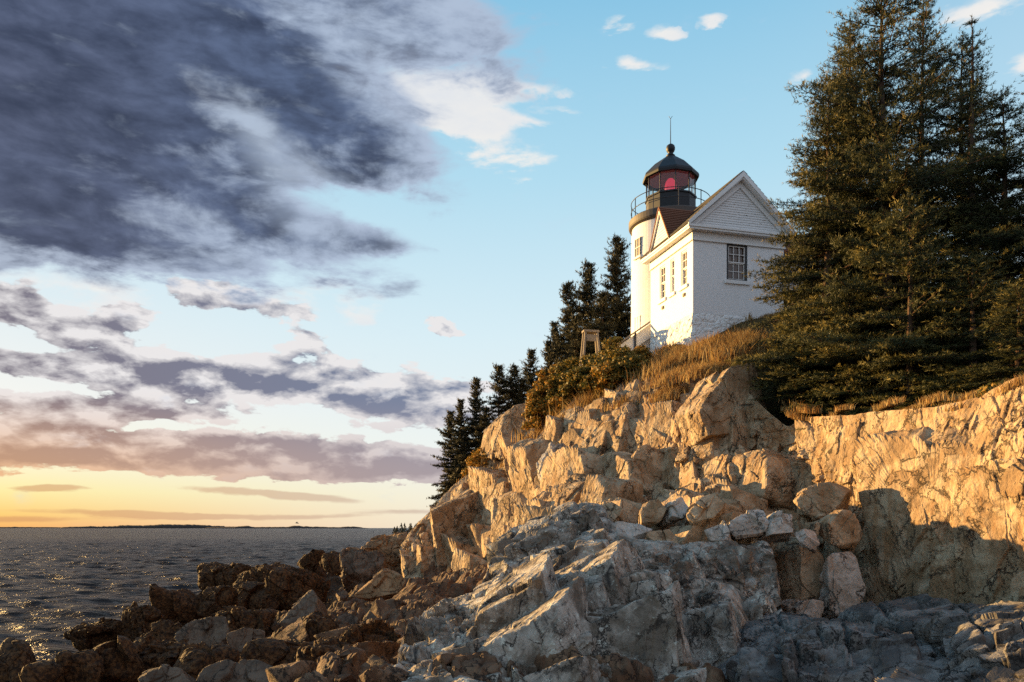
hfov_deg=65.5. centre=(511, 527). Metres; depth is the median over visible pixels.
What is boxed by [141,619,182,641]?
weedy rock
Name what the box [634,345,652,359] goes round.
shrub
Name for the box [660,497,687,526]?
boulder
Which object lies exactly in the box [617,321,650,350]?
ramp railing
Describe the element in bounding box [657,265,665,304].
window
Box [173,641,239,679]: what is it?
weedy rock
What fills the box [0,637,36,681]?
weedy rock
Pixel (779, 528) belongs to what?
boulder
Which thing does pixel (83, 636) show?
weedy rock
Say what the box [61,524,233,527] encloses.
hills
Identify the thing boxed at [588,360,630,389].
shrub
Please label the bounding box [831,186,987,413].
spruce tree
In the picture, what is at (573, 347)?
spruce tree
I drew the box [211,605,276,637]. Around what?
weedy rock
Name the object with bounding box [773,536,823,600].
boulder
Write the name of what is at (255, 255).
sky
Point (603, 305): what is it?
spruce tree
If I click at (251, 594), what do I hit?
weedy rock
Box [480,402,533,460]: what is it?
boulder
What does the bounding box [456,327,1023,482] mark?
tall grass
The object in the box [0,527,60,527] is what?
distant shore
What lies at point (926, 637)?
foreshore rock
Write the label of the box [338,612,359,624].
boulder
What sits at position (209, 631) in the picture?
boulder
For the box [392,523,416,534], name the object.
treeline
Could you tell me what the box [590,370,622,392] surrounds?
shrub
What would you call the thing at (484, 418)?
spruce tree
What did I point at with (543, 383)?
shrub
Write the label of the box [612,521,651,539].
boulder
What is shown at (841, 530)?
boulder
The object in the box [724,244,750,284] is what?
window
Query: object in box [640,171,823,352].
keepers house
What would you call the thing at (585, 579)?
rock ledge
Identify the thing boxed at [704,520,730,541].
boulder
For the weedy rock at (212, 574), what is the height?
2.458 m
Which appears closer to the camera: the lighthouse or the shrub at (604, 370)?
the shrub at (604, 370)
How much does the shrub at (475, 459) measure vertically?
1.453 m
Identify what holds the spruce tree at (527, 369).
on the hillside
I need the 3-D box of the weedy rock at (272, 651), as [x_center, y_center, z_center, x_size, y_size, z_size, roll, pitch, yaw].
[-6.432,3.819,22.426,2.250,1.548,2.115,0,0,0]
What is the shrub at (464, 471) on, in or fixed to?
on the cliff
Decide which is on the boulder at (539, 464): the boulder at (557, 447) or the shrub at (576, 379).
the boulder at (557, 447)
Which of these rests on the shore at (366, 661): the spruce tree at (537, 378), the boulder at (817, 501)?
the boulder at (817, 501)
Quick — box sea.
[0,528,408,661]
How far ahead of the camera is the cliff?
25.01 m
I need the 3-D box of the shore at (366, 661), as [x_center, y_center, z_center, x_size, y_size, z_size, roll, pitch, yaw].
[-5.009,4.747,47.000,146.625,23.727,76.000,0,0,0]
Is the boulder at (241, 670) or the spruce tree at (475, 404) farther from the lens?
the spruce tree at (475, 404)
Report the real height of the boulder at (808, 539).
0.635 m
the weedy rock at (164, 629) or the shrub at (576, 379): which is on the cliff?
the shrub at (576, 379)
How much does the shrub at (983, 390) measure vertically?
0.711 m
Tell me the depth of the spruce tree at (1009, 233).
25.12 m
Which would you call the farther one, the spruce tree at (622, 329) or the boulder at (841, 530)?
the spruce tree at (622, 329)
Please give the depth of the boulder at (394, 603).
28.59 m
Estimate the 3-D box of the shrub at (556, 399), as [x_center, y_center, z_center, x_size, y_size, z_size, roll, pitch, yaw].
[2.642,-6.430,40.510,1.925,1.414,2.158,0,0,-20]
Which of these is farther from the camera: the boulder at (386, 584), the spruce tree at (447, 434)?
the spruce tree at (447, 434)
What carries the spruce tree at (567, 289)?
on the hillside
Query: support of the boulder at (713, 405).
on the cliff
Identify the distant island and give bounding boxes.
[208,526,361,527]
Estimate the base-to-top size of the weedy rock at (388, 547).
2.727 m
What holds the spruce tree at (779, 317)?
on the hillside
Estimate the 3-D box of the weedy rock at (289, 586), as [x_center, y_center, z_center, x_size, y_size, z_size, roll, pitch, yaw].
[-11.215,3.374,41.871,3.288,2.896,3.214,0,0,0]
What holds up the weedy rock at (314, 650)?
on the shore at (366, 661)
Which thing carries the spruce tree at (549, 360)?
on the hillside
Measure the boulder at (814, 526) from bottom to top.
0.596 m
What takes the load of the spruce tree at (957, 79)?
on the hillside
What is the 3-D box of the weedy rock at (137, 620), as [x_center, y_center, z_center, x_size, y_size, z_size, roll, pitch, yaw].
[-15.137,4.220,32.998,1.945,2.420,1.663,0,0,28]
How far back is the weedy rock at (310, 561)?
55.30 m
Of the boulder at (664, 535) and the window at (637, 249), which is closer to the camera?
the boulder at (664, 535)
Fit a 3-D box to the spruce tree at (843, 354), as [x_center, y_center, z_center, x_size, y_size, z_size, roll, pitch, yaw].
[11.447,-5.606,26.821,4.093,4.897,4.882,0,0,35]
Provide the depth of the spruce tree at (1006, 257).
25.83 m
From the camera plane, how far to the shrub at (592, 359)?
39.15 m
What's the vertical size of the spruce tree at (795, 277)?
12.879 m
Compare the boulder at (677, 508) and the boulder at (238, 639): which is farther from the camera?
the boulder at (238, 639)
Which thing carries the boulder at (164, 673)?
on the shore at (366, 661)
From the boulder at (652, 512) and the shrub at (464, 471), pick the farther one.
the shrub at (464, 471)
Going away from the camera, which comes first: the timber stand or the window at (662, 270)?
the window at (662, 270)
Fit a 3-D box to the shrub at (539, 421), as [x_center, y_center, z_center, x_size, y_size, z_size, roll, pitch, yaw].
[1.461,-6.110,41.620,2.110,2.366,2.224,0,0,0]
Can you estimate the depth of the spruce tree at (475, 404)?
50.76 m
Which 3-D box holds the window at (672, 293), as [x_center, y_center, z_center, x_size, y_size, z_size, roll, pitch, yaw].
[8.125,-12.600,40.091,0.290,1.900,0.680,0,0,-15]
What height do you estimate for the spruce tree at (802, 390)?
3.742 m
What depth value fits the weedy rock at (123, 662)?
22.64 m
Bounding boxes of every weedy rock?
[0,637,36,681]
[18,659,64,681]
[55,649,104,681]
[64,617,124,650]
[91,635,145,681]
[121,601,164,641]
[133,633,188,672]
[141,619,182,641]
[149,583,203,625]
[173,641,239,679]
[197,561,250,590]
[197,585,238,617]
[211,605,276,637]
[232,562,284,588]
[236,581,280,610]
[240,638,299,665]
[264,564,330,610]
[293,636,353,662]
[297,549,326,578]
[302,611,338,641]
[319,551,340,575]
[340,619,401,643]
[361,532,406,571]
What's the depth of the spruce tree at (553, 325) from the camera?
54.77 m
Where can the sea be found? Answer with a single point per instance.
(56, 584)
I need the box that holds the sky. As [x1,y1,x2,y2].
[0,0,1023,527]
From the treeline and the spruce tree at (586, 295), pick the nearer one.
the spruce tree at (586, 295)
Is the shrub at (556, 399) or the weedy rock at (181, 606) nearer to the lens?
the weedy rock at (181, 606)
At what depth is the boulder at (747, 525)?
20.55 m
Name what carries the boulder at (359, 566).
on the shore at (366, 661)
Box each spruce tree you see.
[426,410,465,506]
[439,397,471,493]
[453,376,486,484]
[465,406,496,464]
[478,363,513,462]
[501,363,525,410]
[508,378,532,408]
[519,348,541,399]
[530,369,547,389]
[536,337,555,375]
[541,320,562,368]
[543,279,587,373]
[549,313,594,372]
[569,258,601,347]
[579,233,631,354]
[582,289,619,353]
[724,0,1023,416]
[740,44,959,372]
[741,308,856,415]
[746,68,934,412]
[774,12,942,397]
[789,287,905,430]
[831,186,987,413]
[856,0,994,368]
[899,248,1023,407]
[900,89,1023,389]
[918,25,1023,320]
[934,74,1023,368]
[936,15,999,332]
[945,278,1023,389]
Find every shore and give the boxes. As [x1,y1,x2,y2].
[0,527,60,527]
[134,561,728,681]
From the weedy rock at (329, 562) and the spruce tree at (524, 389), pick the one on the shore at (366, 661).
the weedy rock at (329, 562)
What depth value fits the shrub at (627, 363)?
36.99 m
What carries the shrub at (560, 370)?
on the cliff
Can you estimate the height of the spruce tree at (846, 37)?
15.417 m
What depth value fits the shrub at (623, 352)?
37.88 m
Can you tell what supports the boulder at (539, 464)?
on the cliff
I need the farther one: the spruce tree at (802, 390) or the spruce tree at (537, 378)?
the spruce tree at (537, 378)
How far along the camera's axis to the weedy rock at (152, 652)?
23.67 m
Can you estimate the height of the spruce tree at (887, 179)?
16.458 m
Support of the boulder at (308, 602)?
on the shore at (366, 661)
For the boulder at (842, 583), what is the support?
on the shore at (366, 661)
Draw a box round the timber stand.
[579,329,599,365]
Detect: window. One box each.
[633,236,641,260]
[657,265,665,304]
[668,258,674,297]
[678,249,687,291]
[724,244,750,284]
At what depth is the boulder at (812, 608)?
20.66 m
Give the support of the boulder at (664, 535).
on the rock ledge
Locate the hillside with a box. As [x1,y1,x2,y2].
[663,310,952,425]
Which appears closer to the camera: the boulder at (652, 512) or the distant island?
the boulder at (652, 512)
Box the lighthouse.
[629,117,709,336]
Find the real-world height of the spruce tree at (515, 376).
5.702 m
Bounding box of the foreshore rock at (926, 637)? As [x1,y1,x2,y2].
[717,593,1023,681]
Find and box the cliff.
[399,372,1023,605]
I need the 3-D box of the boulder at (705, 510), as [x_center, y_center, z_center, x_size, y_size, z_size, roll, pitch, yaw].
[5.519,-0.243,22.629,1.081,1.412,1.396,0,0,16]
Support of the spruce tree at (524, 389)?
on the hillside
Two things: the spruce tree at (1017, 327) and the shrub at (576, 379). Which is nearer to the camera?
the spruce tree at (1017, 327)
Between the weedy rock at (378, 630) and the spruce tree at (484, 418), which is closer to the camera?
the weedy rock at (378, 630)
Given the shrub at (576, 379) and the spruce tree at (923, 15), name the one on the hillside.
the spruce tree at (923, 15)
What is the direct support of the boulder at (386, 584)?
on the shore at (366, 661)
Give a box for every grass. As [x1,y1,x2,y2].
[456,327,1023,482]
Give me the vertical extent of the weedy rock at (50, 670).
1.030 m
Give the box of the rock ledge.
[386,501,781,681]
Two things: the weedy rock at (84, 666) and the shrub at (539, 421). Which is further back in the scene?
the shrub at (539, 421)
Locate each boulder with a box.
[138,664,195,681]
[174,616,229,645]
[195,659,272,681]
[227,627,264,652]
[276,589,327,627]
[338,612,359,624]
[340,548,385,592]
[353,568,405,601]
[363,599,406,621]
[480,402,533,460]
[536,442,555,482]
[551,443,565,453]
[600,502,622,522]
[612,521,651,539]
[638,499,666,527]
[646,529,677,542]
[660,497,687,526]
[675,363,766,447]
[686,494,725,526]
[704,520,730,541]
[727,509,768,541]
[750,510,794,543]
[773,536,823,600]
[781,599,823,617]
[793,482,851,520]
[794,529,819,552]
[805,522,820,535]
[814,510,862,552]
[819,551,865,619]
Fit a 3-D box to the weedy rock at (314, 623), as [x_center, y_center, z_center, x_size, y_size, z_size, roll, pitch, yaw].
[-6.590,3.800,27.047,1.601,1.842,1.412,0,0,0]
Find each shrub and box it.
[460,464,475,475]
[465,447,489,466]
[520,389,550,430]
[525,364,576,418]
[542,392,574,412]
[545,356,585,399]
[557,362,599,396]
[578,353,607,374]
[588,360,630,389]
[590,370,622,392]
[595,346,644,373]
[597,336,631,357]
[614,355,649,380]
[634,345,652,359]
[976,378,1004,397]
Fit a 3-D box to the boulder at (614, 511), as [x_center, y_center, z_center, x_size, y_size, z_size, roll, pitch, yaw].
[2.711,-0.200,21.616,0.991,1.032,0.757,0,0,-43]
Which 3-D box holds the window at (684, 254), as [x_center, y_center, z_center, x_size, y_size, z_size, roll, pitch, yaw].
[8.449,-12.600,38.889,0.290,1.900,0.870,0,0,-15]
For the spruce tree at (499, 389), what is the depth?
49.71 m
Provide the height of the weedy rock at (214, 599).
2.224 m
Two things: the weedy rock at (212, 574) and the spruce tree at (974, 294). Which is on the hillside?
the spruce tree at (974, 294)
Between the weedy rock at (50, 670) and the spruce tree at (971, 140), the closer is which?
the weedy rock at (50, 670)
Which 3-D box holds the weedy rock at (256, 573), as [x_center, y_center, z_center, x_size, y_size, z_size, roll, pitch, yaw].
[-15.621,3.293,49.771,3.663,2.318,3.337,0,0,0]
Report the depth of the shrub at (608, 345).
40.39 m

